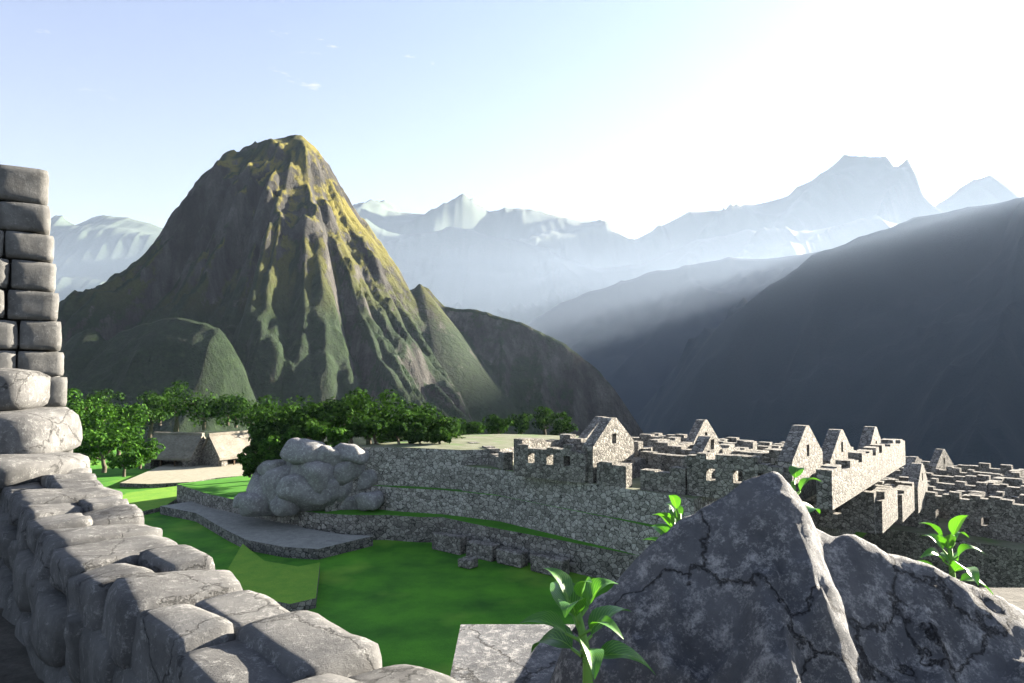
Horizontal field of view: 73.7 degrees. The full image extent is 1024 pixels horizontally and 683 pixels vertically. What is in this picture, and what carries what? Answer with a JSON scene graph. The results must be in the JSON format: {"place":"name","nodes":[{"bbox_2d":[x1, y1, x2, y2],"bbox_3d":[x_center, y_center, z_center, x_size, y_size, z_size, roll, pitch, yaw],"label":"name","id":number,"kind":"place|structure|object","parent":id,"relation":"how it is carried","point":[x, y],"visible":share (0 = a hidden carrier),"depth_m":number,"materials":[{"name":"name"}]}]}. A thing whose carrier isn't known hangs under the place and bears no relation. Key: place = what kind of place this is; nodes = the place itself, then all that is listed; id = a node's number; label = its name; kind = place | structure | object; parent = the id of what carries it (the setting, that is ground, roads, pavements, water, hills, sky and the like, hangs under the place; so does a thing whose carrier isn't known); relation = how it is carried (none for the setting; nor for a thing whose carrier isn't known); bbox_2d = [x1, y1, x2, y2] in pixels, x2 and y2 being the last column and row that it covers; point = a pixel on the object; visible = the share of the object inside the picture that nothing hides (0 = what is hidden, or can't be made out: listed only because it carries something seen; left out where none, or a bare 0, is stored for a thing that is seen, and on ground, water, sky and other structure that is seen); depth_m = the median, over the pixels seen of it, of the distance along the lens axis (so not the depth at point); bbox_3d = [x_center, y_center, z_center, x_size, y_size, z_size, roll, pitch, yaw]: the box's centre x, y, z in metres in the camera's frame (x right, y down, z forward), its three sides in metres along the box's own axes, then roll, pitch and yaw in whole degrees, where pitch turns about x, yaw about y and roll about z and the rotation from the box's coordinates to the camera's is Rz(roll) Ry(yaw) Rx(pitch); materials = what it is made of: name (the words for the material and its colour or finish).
{"place":"outdoors","nodes":[
{"label":"outdoors","id":0,"kind":"place"},
{"bbox_2d":[0,201,36,367],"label":"gable wall","id":1,"kind":"structure","parent":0,"point":[6,292],"depth_m":6.61,"materials":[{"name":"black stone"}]},
{"bbox_2d":[0,368,89,491],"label":"stone blocks","id":2,"kind":"structure","parent":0,"point":[38,438],"depth_m":6.14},
{"bbox_2d":[50,215,162,301],"bbox_3d":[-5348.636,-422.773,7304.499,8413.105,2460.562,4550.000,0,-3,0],"label":"ridge terrain","id":3,"kind":"structure","parent":0,"point":[93,252],"depth_m":7538.42,"materials":[{"name":"stone"}]},
{"bbox_2d":[79,380,281,437],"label":"trees","id":4,"kind":"object","parent":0,"point":[159,405],"depth_m":117.74,"materials":[{"name":"green plant"}]},
{"bbox_2d":[57,135,643,447],"bbox_3d":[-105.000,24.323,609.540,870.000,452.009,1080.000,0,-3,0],"label":"mountain","id":5,"kind":"structure","parent":0,"point":[263,268],"depth_m":535.98,"materials":[{"name":"green stone"}]},
{"bbox_2d":[242,387,464,456],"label":"trees","id":6,"kind":"object","parent":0,"point":[389,423],"depth_m":64.99,"materials":[{"name":"green plant"}]},
{"bbox_2d":[90,445,866,675],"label":"plaza ground","id":7,"kind":"structure","parent":0,"point":[410,603],"depth_m":41.42,"materials":[{"name":"green plant"}]},
{"bbox_2d":[62,388,165,476],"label":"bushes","id":8,"kind":"object","parent":7,"relation":"on","point":[118,433],"depth_m":83.68,"materials":[{"name":"green plant"}]},
{"bbox_2d":[122,486,176,514],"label":"grass","id":9,"kind":"structure","parent":7,"relation":"on","point":[150,501],"depth_m":69.73,"materials":[{"name":"plant"}]},
{"bbox_2d":[144,432,205,468],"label":"thatched hut","id":10,"kind":"object","parent":7,"relation":"on","point":[184,448],"visible":0.57,"depth_m":94.92,"materials":[{"name":"stone"}]},
{"bbox_2d":[120,460,252,487],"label":"hut platform","id":11,"kind":"structure","parent":7,"relation":"on","point":[169,474],"depth_m":86.21,"materials":[{"name":"stone"}]},
{"bbox_2d":[201,430,250,466],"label":"thatched hut","id":12,"kind":"object","parent":7,"relation":"on","point":[221,449],"visible":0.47,"depth_m":95.33,"materials":[{"name":"stone"}]},
{"bbox_2d":[160,501,372,559],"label":"stone platform","id":13,"kind":"structure","parent":7,"relation":"on","point":[264,536],"depth_m":52.49,"materials":[{"name":"stone"}]},
{"bbox_2d":[227,544,319,611],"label":"grass terrace","id":14,"kind":"structure","parent":7,"relation":"on","point":[290,588],"depth_m":41.61,"materials":[{"name":"plant"}]},
{"bbox_2d":[177,475,638,581],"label":"terrace wall","id":15,"kind":"structure","parent":7,"relation":"on","point":[594,560],"depth_m":53.18,"materials":[{"name":"grey stone"}]},
{"bbox_2d":[232,438,383,516],"bbox_3d":[-16.942,11.270,56.891,13.004,6.724,6.818,0,-3,0],"label":"outcrop rock","id":16,"kind":"object","parent":15,"relation":"on","point":[304,474],"visible":0.98,"depth_m":54.89,"materials":[{"name":"grey stone"}]},
{"bbox_2d":[237,425,353,477],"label":"bushes","id":17,"kind":"object","parent":16,"relation":"attached to","point":[251,463],"depth_m":57.26,"materials":[{"name":"green plant"}]},
{"bbox_2d":[325,434,578,511],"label":"terrace","id":18,"kind":"structure","parent":7,"relation":"on","point":[423,464],"depth_m":56.34,"materials":[{"name":"white stone"}]},
{"bbox_2d":[432,531,569,576],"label":"loose blocks","id":19,"kind":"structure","parent":7,"relation":"on","point":[474,550],"depth_m":46.92,"materials":[{"name":"stone"}]},
{"bbox_2d":[370,485,660,555],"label":"terrace wall","id":20,"kind":"structure","parent":7,"relation":"on","point":[628,536],"depth_m":49.59,"materials":[{"name":"grey stone"}]},
{"bbox_2d":[462,462,717,524],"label":"terrace wall","id":21,"kind":"structure","parent":7,"relation":"on","point":[634,502],"depth_m":45.84,"materials":[{"name":"white stone"}]},
{"bbox_2d":[468,416,1023,542],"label":"stone ruins","id":22,"kind":"object","parent":7,"relation":"on","point":[874,483],"visible":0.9,"depth_m":47.71,"materials":[{"name":"stone"}]},
{"bbox_2d":[815,526,855,536],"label":"terrace wall","id":23,"kind":"structure","parent":7,"relation":"on","point":[833,532],"depth_m":50.92,"materials":[{"name":"stone"}]},
{"bbox_2d":[0,588,1023,682],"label":"ground","id":24,"kind":"structure","parent":0,"point":[16,666],"depth_m":3.71,"materials":[{"name":"stone"}]},
{"bbox_2d":[0,164,72,452],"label":"gable wall blocks","id":25,"kind":"structure","parent":24,"relation":"on","point":[26,240],"depth_m":6.60,"materials":[{"name":"grey stone"}]},
{"bbox_2d":[0,505,142,682],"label":"stone wall","id":26,"kind":"structure","parent":24,"relation":"on","point":[56,640],"depth_m":3.20,"materials":[{"name":"grey stone"}]},
{"bbox_2d":[450,471,1023,682],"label":"boulder","id":27,"kind":"object","parent":24,"relation":"on","point":[760,579],"visible":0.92,"depth_m":3.03,"materials":[{"name":"grey stone"}]},
{"bbox_2d":[520,568,655,682],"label":"leaf plant","id":28,"kind":"object","parent":27,"relation":"on","point":[564,589],"depth_m":2.55,"materials":[{"name":"green plant"}]},
{"bbox_2d":[643,495,683,540],"bbox_3d":[1.013,1.345,4.392,0.366,0.751,0.247,2,-3,-31],"label":"leaf plant","id":29,"kind":"object","parent":27,"relation":"on","point":[669,518],"depth_m":4.35,"materials":[{"name":"green plant"}]},
{"bbox_2d":[789,466,821,513],"bbox_3d":[1.680,1.236,4.196,0.466,0.945,0.262,0,-3,0],"label":"leaf plant","id":30,"kind":"object","parent":27,"relation":"on","point":[794,471],"depth_m":4.15,"materials":[{"name":"green plant"}]},
{"bbox_2d":[917,515,993,594],"bbox_3d":[2.724,1.378,4.174,0.482,0.659,0.459,0,-3,-7],"label":"leaf plant","id":31,"kind":"object","parent":27,"relation":"on","point":[948,541],"depth_m":4.18,"materials":[{"name":"green plant"}]},
{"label":"wall","id":32,"kind":"structure","parent":24,"relation":"on"},
{"bbox_2d":[0,468,459,682],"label":"wall caps","id":33,"kind":"object","parent":32,"relation":"on","point":[153,604],"depth_m":2.61,"materials":[{"name":"grey stone"}]},
{"bbox_2d":[0,0,1023,238],"label":"sky","id":34,"kind":"structure","parent":0,"point":[637,117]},
{"bbox_2d":[455,406,577,435],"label":"trees","id":35,"kind":"object","parent":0,"point":[493,425],"depth_m":106.95,"materials":[{"name":"green plant"}]},
{"bbox_2d":[364,216,896,324],"bbox_3d":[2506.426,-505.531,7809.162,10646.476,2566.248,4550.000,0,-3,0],"label":"ridge terrain","id":36,"kind":"structure","parent":0,"point":[509,279],"depth_m":8271.69,"materials":[{"name":"stone"}]},
{"bbox_2d":[528,251,820,418],"bbox_3d":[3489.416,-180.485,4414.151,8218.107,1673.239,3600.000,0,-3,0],"label":"mountain terrain","id":37,"kind":"structure","parent":0,"point":[628,339],"depth_m":4779.23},
{"bbox_2d":[352,154,1023,268],"bbox_3d":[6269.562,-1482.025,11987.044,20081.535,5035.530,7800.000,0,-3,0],"label":"ridge terrain","id":38,"kind":"structure","parent":0,"point":[844,189],"depth_m":12739.67,"materials":[{"name":"stone"}]},
{"bbox_2d":[635,197,1023,468],"bbox_3d":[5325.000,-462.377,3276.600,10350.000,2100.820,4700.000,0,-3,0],"label":"mountain terrain","id":39,"kind":"structure","parent":0,"point":[910,332],"depth_m":2808.81,"materials":[{"name":"grey stone"}]},
{"bbox_2d":[862,518,1023,587],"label":"terrace","id":40,"kind":"structure","parent":0,"point":[997,563],"depth_m":57.28,"materials":[{"name":"stone"}]}
]}

